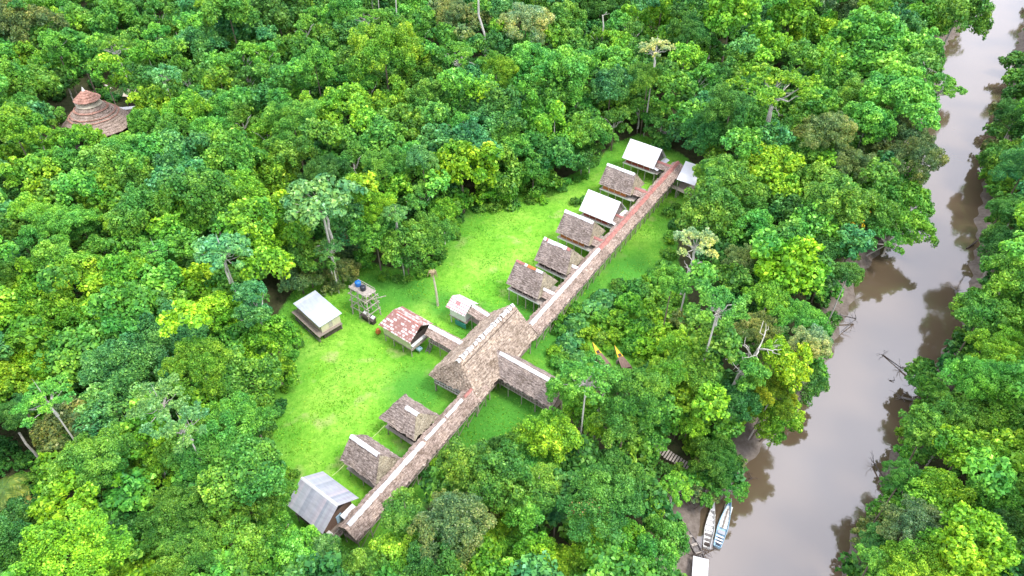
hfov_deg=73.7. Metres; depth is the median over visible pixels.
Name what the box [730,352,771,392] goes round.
broadleaf tree
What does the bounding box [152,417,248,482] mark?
broadleaf tree
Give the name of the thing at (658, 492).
undergrowth
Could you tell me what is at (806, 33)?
broadleaf tree
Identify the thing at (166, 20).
creeper covered tree
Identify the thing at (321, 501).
metal roofed cabin
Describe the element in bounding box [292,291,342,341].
metal shed
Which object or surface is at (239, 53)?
broadleaf tree
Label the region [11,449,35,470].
shrub
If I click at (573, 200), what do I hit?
shrub
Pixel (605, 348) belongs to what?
shrub
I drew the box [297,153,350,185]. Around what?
broadleaf tree
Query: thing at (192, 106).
broadleaf tree
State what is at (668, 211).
shrub
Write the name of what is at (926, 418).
broadleaf tree
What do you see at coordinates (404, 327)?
kitchen house
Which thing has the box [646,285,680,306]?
shrub
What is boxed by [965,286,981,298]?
shrub
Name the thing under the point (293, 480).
shrub
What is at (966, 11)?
broadleaf tree
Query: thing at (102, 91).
shrub
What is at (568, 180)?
shrub
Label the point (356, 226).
broadleaf tree
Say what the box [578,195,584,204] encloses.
shrub
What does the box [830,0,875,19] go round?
broadleaf tree
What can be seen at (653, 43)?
spreading tree
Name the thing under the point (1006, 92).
shrub
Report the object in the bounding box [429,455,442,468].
shrub
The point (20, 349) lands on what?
broadleaf tree
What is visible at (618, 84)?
broadleaf tree
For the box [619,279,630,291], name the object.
shrub
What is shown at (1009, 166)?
broadleaf tree
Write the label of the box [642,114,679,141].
broadleaf tree
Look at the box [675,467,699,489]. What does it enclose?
shrub
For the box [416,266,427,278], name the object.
shrub
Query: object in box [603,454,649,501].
broadleaf tree
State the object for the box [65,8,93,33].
broadleaf tree
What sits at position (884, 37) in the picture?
broadleaf tree
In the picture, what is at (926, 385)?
broadleaf tree
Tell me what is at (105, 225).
broadleaf tree
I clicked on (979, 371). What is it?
broadleaf tree
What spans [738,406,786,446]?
broadleaf tree
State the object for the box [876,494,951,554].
broadleaf tree
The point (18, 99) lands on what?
broadleaf tree
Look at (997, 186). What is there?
shrub
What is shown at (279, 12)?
broadleaf tree
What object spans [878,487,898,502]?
shrub
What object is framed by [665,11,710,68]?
broadleaf tree
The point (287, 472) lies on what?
shrub
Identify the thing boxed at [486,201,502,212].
shrub
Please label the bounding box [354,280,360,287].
water tank
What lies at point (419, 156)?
broadleaf tree
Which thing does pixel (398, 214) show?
umbrella tree
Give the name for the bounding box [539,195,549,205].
shrub
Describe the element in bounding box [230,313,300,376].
broadleaf tree
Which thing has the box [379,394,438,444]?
thatched cabin
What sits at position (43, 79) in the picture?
broadleaf tree
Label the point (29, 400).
spreading tree
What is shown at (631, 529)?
broadleaf tree
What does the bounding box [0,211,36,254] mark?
broadleaf tree
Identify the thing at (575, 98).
broadleaf tree
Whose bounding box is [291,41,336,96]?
broadleaf tree
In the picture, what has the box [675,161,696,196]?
white roofed shelter
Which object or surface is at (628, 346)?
shrub
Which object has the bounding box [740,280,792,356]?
broadleaf tree
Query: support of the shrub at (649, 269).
on the ground at (456, 272)
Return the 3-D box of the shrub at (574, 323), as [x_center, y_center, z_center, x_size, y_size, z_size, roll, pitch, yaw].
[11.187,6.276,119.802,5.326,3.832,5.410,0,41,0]
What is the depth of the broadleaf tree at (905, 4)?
212.92 m
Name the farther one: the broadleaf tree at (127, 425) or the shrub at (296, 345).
the shrub at (296, 345)
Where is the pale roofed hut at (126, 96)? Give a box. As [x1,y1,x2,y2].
[123,89,144,105]
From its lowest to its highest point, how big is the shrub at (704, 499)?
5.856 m
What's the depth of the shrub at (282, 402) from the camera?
106.70 m
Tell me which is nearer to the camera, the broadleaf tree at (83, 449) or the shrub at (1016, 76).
the broadleaf tree at (83, 449)
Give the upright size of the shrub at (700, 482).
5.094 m
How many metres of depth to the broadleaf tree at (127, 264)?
105.56 m
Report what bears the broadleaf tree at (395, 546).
on the ground at (456, 272)
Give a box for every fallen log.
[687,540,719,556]
[837,308,855,333]
[870,455,889,486]
[876,350,902,369]
[892,391,918,401]
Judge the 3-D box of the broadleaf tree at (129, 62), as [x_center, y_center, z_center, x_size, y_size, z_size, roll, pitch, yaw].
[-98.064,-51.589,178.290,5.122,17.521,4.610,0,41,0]
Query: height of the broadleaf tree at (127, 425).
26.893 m
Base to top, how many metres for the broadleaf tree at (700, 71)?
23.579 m
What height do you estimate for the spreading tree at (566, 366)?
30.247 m
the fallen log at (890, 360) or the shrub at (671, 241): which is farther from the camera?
the shrub at (671, 241)
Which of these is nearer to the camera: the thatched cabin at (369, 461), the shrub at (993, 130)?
the thatched cabin at (369, 461)
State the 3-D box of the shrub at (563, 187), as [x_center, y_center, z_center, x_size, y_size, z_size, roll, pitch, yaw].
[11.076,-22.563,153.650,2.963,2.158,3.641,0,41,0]
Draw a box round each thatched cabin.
[340,434,400,487]
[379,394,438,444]
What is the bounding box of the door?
[336,512,342,522]
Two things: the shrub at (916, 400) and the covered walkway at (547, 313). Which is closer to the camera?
the shrub at (916, 400)
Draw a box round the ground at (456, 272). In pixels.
[0,0,1023,575]
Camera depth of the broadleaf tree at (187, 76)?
168.36 m
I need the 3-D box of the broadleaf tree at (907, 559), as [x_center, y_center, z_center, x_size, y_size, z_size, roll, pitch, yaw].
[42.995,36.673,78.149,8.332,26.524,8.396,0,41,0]
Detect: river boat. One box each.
[703,503,715,549]
[714,500,732,548]
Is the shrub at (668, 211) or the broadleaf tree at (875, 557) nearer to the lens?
the broadleaf tree at (875, 557)
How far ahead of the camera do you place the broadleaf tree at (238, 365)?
91.37 m
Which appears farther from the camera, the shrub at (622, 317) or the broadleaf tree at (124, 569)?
the shrub at (622, 317)
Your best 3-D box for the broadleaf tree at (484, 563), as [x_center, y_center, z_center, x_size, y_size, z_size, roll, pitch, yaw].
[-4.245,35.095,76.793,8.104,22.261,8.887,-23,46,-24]
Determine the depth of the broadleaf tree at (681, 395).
93.93 m
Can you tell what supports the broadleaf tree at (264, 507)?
on the ground at (456, 272)
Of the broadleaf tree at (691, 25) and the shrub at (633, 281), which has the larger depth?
the broadleaf tree at (691, 25)
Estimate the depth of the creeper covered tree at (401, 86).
161.75 m
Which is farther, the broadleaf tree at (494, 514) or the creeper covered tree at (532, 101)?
the creeper covered tree at (532, 101)
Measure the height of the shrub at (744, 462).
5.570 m
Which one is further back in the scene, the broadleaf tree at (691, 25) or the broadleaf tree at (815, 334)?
the broadleaf tree at (691, 25)
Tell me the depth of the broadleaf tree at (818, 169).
132.63 m
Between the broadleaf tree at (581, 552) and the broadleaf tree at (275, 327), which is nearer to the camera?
the broadleaf tree at (581, 552)
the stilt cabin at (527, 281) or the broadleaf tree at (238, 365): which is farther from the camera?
the stilt cabin at (527, 281)
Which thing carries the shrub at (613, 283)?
on the ground at (456, 272)
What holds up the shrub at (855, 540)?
on the ground at (456, 272)
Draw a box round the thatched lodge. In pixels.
[428,303,537,413]
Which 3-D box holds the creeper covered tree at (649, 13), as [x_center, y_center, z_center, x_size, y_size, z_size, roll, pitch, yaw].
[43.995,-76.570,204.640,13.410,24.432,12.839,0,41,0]
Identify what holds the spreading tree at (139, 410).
on the ground at (456, 272)
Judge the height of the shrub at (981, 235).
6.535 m
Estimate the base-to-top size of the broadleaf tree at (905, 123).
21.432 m
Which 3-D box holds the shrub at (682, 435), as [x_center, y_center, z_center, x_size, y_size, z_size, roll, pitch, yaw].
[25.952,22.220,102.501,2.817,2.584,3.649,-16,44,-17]
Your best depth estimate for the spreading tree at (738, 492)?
93.45 m
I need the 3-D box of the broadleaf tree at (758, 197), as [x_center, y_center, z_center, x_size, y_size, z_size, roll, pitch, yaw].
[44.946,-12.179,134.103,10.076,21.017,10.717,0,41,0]
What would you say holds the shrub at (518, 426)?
on the ground at (456, 272)
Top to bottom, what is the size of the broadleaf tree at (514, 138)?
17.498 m
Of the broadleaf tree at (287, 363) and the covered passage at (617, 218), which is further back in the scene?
the covered passage at (617, 218)
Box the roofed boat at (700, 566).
[692,554,708,575]
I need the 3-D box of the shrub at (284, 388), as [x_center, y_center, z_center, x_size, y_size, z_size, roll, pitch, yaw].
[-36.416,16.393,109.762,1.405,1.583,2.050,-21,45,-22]
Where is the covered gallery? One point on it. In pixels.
(523, 378)
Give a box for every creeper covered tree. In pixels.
[151,126,204,205]
[161,14,187,38]
[200,64,232,106]
[245,122,267,172]
[383,72,409,122]
[476,143,523,211]
[511,80,549,131]
[519,153,550,203]
[531,99,573,162]
[637,0,680,60]
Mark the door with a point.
(338, 517)
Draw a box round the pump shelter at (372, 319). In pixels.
[360,310,376,324]
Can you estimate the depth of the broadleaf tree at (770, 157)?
133.93 m
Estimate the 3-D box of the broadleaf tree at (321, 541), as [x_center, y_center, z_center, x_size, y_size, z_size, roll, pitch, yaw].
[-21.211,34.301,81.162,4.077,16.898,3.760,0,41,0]
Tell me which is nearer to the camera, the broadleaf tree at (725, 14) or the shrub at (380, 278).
the shrub at (380, 278)
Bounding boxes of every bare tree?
[18,432,38,457]
[478,0,486,55]
[601,12,606,62]
[680,254,701,294]
[727,321,780,384]
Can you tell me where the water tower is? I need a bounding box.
[348,279,385,323]
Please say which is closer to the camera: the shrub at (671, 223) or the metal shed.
the metal shed
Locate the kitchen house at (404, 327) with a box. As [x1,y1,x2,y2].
[379,306,432,356]
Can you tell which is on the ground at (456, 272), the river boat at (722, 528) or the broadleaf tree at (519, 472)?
the broadleaf tree at (519, 472)
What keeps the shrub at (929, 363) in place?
on the ground at (456, 272)
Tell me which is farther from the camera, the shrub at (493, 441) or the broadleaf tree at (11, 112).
the broadleaf tree at (11, 112)
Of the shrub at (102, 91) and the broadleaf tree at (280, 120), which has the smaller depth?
the broadleaf tree at (280, 120)
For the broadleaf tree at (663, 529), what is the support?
on the ground at (456, 272)
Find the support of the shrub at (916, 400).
on the ground at (456, 272)
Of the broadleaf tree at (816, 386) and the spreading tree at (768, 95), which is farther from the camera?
the spreading tree at (768, 95)
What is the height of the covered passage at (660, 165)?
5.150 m
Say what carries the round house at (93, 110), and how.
on the ground at (456, 272)
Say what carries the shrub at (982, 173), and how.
on the ground at (456, 272)
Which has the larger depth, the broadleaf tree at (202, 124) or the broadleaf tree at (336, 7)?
the broadleaf tree at (336, 7)
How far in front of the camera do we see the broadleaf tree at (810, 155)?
141.34 m
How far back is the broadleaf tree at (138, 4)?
212.24 m
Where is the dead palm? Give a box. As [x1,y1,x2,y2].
[427,269,438,306]
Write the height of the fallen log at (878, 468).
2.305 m
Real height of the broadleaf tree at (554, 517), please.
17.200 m
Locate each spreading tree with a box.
[9,372,75,440]
[90,35,147,131]
[125,372,190,436]
[149,401,214,485]
[313,238,344,293]
[347,7,387,23]
[434,39,486,104]
[548,354,623,453]
[638,37,675,136]
[673,226,718,310]
[685,277,751,420]
[711,476,747,503]
[726,63,823,127]
[866,226,912,256]
[907,72,967,166]
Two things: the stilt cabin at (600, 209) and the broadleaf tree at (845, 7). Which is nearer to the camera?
the stilt cabin at (600, 209)
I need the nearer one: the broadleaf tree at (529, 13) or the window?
the window
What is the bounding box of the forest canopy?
[0,0,1023,575]
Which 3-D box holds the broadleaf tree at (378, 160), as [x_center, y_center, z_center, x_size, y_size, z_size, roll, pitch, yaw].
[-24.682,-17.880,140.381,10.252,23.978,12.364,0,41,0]
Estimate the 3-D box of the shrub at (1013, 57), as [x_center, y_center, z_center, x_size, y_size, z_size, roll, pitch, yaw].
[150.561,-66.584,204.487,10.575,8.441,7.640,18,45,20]
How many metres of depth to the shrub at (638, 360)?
113.59 m
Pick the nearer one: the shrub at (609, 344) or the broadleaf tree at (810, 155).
the shrub at (609, 344)
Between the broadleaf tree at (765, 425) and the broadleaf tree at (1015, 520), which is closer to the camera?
the broadleaf tree at (1015, 520)
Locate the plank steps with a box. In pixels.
[656,445,688,468]
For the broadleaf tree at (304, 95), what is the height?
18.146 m
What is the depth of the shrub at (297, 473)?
97.47 m
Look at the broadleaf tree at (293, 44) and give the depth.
182.04 m
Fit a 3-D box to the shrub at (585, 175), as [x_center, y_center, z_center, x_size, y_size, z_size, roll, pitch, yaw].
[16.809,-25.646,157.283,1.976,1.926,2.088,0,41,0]
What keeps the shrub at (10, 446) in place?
on the ground at (456, 272)
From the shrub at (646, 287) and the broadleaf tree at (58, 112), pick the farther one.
the broadleaf tree at (58, 112)
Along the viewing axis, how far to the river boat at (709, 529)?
94.79 m
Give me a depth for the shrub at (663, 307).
121.14 m
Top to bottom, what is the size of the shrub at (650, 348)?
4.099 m
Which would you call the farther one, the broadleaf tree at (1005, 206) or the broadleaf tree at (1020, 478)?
the broadleaf tree at (1005, 206)
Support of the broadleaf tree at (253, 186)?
on the ground at (456, 272)
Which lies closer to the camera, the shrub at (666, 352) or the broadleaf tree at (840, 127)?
the shrub at (666, 352)
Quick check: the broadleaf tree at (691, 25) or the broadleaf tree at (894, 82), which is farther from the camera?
the broadleaf tree at (691, 25)
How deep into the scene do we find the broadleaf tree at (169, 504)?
74.67 m
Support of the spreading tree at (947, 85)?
on the ground at (456, 272)
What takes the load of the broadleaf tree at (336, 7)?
on the ground at (456, 272)
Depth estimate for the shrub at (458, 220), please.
142.57 m
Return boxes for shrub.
[0,435,21,460]
[0,456,14,476]
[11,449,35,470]
[14,470,32,490]
[21,482,41,498]
[27,464,39,484]
[47,88,66,101]
[47,111,66,125]
[65,67,83,77]
[87,76,103,89]
[93,87,109,98]
[104,92,120,103]
[114,87,124,99]
[259,429,273,442]
[260,419,277,431]
[269,404,284,420]
[274,397,287,408]
[280,384,288,392]
[280,467,291,478]
[286,477,296,483]
[287,349,299,360]
[290,469,300,477]
[293,339,304,349]
[320,279,344,295]
[334,242,358,260]
[338,542,352,561]
[377,274,385,281]
[381,270,389,278]
[391,273,400,283]
[401,275,413,283]
[409,477,416,486]
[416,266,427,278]
[420,465,433,479]
[423,258,437,269]
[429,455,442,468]
[431,250,445,263]
[442,247,448,257]
[449,230,461,239]
[451,216,461,228]
[454,213,464,222]
[470,205,479,212]
[477,203,488,212]
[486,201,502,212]
[487,435,500,449]
[498,434,511,447]
[505,432,516,442]
[511,423,522,438]
[524,197,535,204]
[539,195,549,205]
[546,343,562,357]
[547,354,563,369]
[551,312,565,327]
[551,323,566,335]
[555,183,567,191]
[555,331,584,353]
[557,351,569,359]
[561,312,589,333]
[563,177,573,185]
[566,306,577,313]
[569,349,586,364]
[570,197,579,206]
[570,300,582,313]
[573,174,581,182]
[575,324,600,341]
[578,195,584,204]
[579,343,589,351]
[581,172,588,179]
[581,297,601,318]
[585,350,592,356]
[589,288,615,310]
[590,308,610,328]
[593,330,610,346]
[601,345,609,351]
[604,341,611,346]
[605,308,631,331]
[606,326,624,344]
[606,349,614,357]
[609,289,622,300]
[610,278,626,289]
[613,290,642,314]
[618,337,639,355]
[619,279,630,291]
[623,318,650,341]
[626,278,640,292]
[627,277,652,301]
[632,298,663,320]
[632,316,657,337]
[632,337,659,360]
[633,357,643,365]
[637,456,660,468]
[641,273,651,282]
[644,316,672,341]
[646,268,655,273]
[646,270,660,285]
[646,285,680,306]
[653,302,682,321]
[655,259,670,265]
[655,460,675,477]
[656,337,681,356]
[659,247,677,259]
[661,206,676,217]
[663,230,674,243]
[663,236,673,244]
[664,307,689,329]
[668,218,680,229]
[668,461,688,477]
[670,203,680,209]
[672,292,684,304]
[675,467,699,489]
[676,426,694,440]
[682,434,696,451]
[685,443,711,458]
[685,483,702,504]
[691,456,712,471]
[692,472,705,488]
[694,491,713,509]
[697,468,724,492]
[704,487,721,503]
[710,470,730,489]
[732,481,750,498]
[739,457,747,467]
[811,292,830,308]
[824,311,842,329]
[849,527,873,560]
[856,515,885,535]
[865,499,896,523]
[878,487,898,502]
[893,439,919,464]
[894,425,916,444]
[903,358,935,386]
[912,356,937,372]
[912,398,926,404]
[918,398,942,413]
[951,325,970,337]
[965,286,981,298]
[977,167,989,180]
[979,228,990,240]
[980,137,998,150]
[982,122,1006,139]
[983,175,1016,198]
[984,209,1014,227]
[988,101,1014,125]
[998,50,1023,69]
[1001,68,1023,86]
[1001,87,1023,100]
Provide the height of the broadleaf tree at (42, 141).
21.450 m
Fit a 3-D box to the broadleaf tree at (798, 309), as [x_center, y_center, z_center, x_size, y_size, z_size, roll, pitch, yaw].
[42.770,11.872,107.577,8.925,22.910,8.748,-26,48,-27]
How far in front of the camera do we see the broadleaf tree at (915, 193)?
137.67 m
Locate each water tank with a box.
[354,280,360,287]
[360,285,365,291]
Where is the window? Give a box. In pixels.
[411,325,428,344]
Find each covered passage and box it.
[119,106,133,112]
[424,325,462,355]
[468,304,489,328]
[541,288,554,300]
[569,264,577,273]
[591,236,602,247]
[613,214,623,222]
[631,187,647,205]
[654,160,671,180]
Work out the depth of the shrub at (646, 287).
125.84 m
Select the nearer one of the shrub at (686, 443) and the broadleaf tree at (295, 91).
the shrub at (686, 443)
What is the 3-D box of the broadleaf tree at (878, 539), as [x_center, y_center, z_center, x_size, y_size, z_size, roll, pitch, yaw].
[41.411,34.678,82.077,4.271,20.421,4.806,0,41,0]
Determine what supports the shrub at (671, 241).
on the ground at (456, 272)
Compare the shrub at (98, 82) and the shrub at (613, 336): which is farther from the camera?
the shrub at (98, 82)
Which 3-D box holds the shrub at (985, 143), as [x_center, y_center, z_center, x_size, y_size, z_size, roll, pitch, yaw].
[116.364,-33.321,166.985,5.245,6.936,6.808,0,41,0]
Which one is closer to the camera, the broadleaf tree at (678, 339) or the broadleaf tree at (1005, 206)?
the broadleaf tree at (678, 339)
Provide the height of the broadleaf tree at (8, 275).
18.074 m
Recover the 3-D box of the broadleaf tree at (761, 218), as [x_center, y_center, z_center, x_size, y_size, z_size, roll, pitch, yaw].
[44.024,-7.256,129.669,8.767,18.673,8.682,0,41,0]
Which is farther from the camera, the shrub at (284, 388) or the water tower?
the water tower
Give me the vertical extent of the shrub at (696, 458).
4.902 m
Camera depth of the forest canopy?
128.93 m
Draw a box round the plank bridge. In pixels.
[668,185,684,197]
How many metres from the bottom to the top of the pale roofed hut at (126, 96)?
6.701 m
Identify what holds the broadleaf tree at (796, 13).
on the ground at (456, 272)
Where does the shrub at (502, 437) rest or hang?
on the ground at (456, 272)
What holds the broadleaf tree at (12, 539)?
on the ground at (456, 272)
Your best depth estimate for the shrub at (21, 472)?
95.61 m
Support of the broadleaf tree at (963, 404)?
on the ground at (456, 272)
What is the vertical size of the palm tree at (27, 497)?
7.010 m
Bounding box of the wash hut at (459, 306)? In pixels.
[446,294,478,328]
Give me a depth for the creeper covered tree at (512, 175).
144.22 m
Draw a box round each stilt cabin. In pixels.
[506,259,557,312]
[534,237,583,283]
[556,209,604,255]
[579,189,626,235]
[599,163,645,209]
[622,139,668,183]
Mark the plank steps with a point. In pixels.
(674, 458)
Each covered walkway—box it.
[338,383,489,546]
[527,161,682,347]
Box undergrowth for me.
[0,0,1023,575]
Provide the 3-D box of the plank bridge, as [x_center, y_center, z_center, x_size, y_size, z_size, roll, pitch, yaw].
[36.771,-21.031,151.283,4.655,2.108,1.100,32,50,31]
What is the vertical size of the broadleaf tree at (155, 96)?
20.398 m
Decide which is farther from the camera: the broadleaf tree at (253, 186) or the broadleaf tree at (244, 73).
the broadleaf tree at (244, 73)
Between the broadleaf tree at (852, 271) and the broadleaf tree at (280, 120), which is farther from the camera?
the broadleaf tree at (280, 120)
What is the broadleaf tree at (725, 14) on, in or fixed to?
on the ground at (456, 272)
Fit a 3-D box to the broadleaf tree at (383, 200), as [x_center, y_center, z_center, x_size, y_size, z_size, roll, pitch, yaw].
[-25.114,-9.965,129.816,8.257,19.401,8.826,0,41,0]
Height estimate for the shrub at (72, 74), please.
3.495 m
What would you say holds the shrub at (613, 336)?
on the ground at (456, 272)
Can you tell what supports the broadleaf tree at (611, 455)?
on the ground at (456, 272)
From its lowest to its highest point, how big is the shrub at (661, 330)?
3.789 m
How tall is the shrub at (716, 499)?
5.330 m
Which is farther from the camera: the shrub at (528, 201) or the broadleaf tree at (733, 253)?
the shrub at (528, 201)
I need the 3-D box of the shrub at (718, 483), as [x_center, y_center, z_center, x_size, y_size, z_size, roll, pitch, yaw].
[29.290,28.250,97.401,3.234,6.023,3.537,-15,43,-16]
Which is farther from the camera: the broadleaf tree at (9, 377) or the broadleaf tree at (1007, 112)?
the broadleaf tree at (1007, 112)
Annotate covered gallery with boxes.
[495,350,560,411]
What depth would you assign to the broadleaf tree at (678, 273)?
109.10 m
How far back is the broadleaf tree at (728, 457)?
94.56 m
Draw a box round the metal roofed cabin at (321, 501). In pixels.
[287,471,357,544]
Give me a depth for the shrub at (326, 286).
126.60 m
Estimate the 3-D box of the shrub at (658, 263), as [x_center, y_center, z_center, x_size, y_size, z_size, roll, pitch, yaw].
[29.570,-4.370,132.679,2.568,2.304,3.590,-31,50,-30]
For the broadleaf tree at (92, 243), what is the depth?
118.84 m
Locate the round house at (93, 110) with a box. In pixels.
[60,87,128,148]
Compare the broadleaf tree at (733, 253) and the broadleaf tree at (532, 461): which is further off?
the broadleaf tree at (733, 253)
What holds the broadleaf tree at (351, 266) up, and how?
on the ground at (456, 272)
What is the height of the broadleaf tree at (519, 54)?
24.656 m
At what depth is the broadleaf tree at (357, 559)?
71.04 m
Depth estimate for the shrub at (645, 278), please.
128.50 m
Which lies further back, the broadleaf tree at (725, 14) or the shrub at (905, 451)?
the broadleaf tree at (725, 14)
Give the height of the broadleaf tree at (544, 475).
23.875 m
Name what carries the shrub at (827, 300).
on the ground at (456, 272)
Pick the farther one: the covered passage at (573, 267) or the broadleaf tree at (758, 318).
the covered passage at (573, 267)
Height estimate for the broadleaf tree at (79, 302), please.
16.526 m
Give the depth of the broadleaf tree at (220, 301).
101.76 m
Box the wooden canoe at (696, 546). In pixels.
[686,529,704,558]
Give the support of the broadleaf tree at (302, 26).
on the ground at (456, 272)
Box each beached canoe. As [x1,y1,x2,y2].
[592,342,610,371]
[614,345,631,368]
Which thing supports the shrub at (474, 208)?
on the ground at (456, 272)
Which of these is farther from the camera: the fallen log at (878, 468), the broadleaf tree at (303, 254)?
the broadleaf tree at (303, 254)
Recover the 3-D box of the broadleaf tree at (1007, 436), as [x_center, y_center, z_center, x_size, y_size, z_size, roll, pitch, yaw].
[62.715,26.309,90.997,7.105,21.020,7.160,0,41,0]
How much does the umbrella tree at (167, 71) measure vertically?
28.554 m
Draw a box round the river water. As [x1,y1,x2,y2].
[696,0,1023,575]
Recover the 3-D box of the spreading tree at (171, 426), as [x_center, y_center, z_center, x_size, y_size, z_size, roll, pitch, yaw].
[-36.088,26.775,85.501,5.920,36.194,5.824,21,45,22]
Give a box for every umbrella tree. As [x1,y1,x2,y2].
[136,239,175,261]
[142,63,182,95]
[191,232,253,284]
[279,172,368,279]
[380,203,410,274]
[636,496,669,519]
[660,470,694,506]
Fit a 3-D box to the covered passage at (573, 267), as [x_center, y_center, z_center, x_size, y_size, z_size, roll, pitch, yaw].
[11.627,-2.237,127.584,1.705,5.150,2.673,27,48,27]
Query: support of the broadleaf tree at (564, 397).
on the ground at (456, 272)
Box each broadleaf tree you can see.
[0,0,69,53]
[0,54,37,96]
[0,101,43,154]
[0,142,35,191]
[0,153,67,192]
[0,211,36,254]
[0,255,28,288]
[0,275,55,318]
[0,349,44,423]
[0,392,40,444]
[0,496,43,558]
[0,514,37,575]
[2,92,40,107]
[2,336,41,388]
[3,191,54,238]
[5,63,63,128]
[7,503,133,575]
[8,40,43,64]
[8,289,88,360]
[10,346,56,404]
[14,256,49,282]
[15,202,98,247]
[25,458,123,527]
[26,124,53,149]
[29,394,123,459]
[30,235,77,297]
[31,146,78,180]
[37,28,77,94]
[40,421,144,496]
[43,27,104,92]
[45,250,108,291]
[46,105,65,125]
[53,286,125,330]
[55,70,80,105]
[58,123,106,150]
[61,203,102,241]
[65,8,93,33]
[71,365,166,440]
[73,279,159,361]
[74,143,136,193]
[76,332,165,406]
[78,233,116,256]
[80,0,143,36]
[91,249,155,289]
[94,445,147,487]
[98,212,142,281]
[99,156,158,234]
[100,130,138,164]
[103,181,174,238]
[104,535,161,575]
[107,501,153,542]
[108,395,165,475]
[112,297,208,383]
[121,58,137,77]
[126,0,151,20]
[126,84,175,118]
[126,107,160,136]
[134,445,175,492]
[135,480,207,552]
[140,0,171,25]
[141,22,170,62]
[150,520,220,575]
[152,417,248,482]
[153,112,190,136]
[157,335,234,396]
[159,88,212,124]
[159,164,241,263]
[172,68,200,86]
[173,19,224,61]
[180,485,242,548]
[186,290,242,340]
[189,115,235,140]
[191,127,267,174]
[192,390,277,457]
[193,0,218,19]
[195,434,286,516]
[198,0,259,42]
[201,345,281,436]
[202,87,248,119]
[205,512,268,575]
[210,16,255,60]
[222,167,269,222]
[223,40,262,81]
[226,102,260,137]
[229,488,280,541]
[230,66,259,88]
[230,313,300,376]
[231,279,283,384]
[234,145,297,209]
[241,505,292,561]
[246,217,292,268]
[248,0,305,36]
[251,120,281,139]
[252,41,280,81]
[256,477,298,526]
[259,133,318,168]
[260,98,321,171]
[262,353,299,390]
[272,33,308,58]
[272,523,322,574]
[276,228,336,287]
[277,259,325,293]
[286,78,311,101]
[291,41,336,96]
[293,13,318,73]
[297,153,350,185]
[298,90,314,109]
[306,532,340,558]
[311,81,376,135]
[321,257,361,289]
[327,0,364,22]
[337,140,366,178]
[341,546,388,575]
[344,20,430,91]
[347,211,402,270]
[350,74,384,103]
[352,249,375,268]
[353,191,396,254]
[360,145,411,182]
[368,529,423,574]
[372,223,434,274]
[375,102,436,147]
[380,486,432,534]
[382,140,434,181]
[391,51,447,89]
[399,539,464,575]
[402,210,459,260]
[403,179,434,210]
[404,78,448,109]
[406,144,439,195]
[406,488,496,571]
[412,21,432,41]
[425,197,462,244]
[427,0,482,26]
[429,139,504,212]
[435,436,491,526]
[435,530,520,575]
[446,111,469,134]
[455,487,503,526]
[463,102,519,138]
[463,438,536,539]
[473,50,519,88]
[475,509,531,558]
[491,124,534,158]
[496,2,555,44]
[501,492,544,534]
[506,41,548,87]
[506,433,566,482]
[511,461,562,529]
[511,530,558,568]
[513,405,583,463]
[530,44,597,115]
[537,536,592,575]
[542,507,567,537]
[545,377,580,412]
[547,0,587,29]
[556,463,644,548]
[560,386,604,430]
[564,90,593,111]
[567,43,639,91]
[568,110,618,172]
[568,135,604,172]
[569,508,609,575]
[575,0,621,18]
[583,412,611,439]
[584,28,614,45]
[589,63,633,109]
[592,409,639,448]
[592,445,625,475]
[593,365,670,450]
[600,105,632,150]
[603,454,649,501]
[604,517,649,571]
[613,407,672,463]
[622,21,648,42]
[626,97,656,131]
[628,61,668,134]
[628,532,679,575]
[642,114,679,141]
[644,513,690,562]
[646,355,688,392]
[650,131,672,149]
[654,260,692,326]
[656,328,702,370]
[662,372,716,438]
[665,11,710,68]
[669,408,711,443]
[674,176,745,235]
[674,351,724,394]
[680,108,737,154]
[686,61,721,96]
[687,432,743,488]
[692,164,721,184]
[696,34,723,63]
[699,154,756,188]
[701,82,765,148]
[702,0,773,61]
[710,379,763,430]
[721,243,757,303]
[727,179,772,211]
[729,205,774,238]
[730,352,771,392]
[733,310,790,350]
[737,141,806,185]
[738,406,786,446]
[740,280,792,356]
[748,235,831,309]
[748,372,798,439]
[758,334,813,421]
[759,399,805,441]
[766,0,828,67]
[769,298,834,348]
[780,128,834,165]
[782,365,830,406]
[785,15,840,43]
[786,161,846,198]
[788,323,833,395]
[790,110,858,150]
[803,173,877,253]
[810,234,859,302]
[822,5,935,81]
[827,143,876,184]
[828,261,865,321]
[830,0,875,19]
[836,77,894,112]
[836,187,901,262]
[840,100,897,145]
[854,543,906,575]
[858,60,941,127]
[858,522,900,575]
[860,105,936,148]
[865,164,935,231]
[873,199,939,248]
[873,456,922,522]
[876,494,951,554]
[878,526,966,575]
[883,136,949,184]
[897,0,917,10]
[897,466,977,530]
[898,402,947,463]
[901,0,953,36]
[908,374,949,402]
[919,0,995,54]
[923,390,990,468]
[924,540,990,575]
[927,355,1009,450]
[929,423,1009,498]
[930,500,1023,575]
[948,290,1016,354]
[961,397,1023,476]
[964,323,1023,377]
[965,474,1023,529]
[975,138,1022,179]
[975,426,1023,500]
[977,222,1023,278]
[977,253,1023,326]
[978,354,1023,410]
[983,191,1023,275]
[984,291,1023,337]
[987,148,1023,223]
[988,508,1023,553]
[990,470,1023,511]
[993,97,1023,139]
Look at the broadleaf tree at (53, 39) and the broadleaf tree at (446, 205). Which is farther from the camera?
the broadleaf tree at (53, 39)
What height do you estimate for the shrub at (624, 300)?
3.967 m
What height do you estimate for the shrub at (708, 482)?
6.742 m
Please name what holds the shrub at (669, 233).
on the ground at (456, 272)

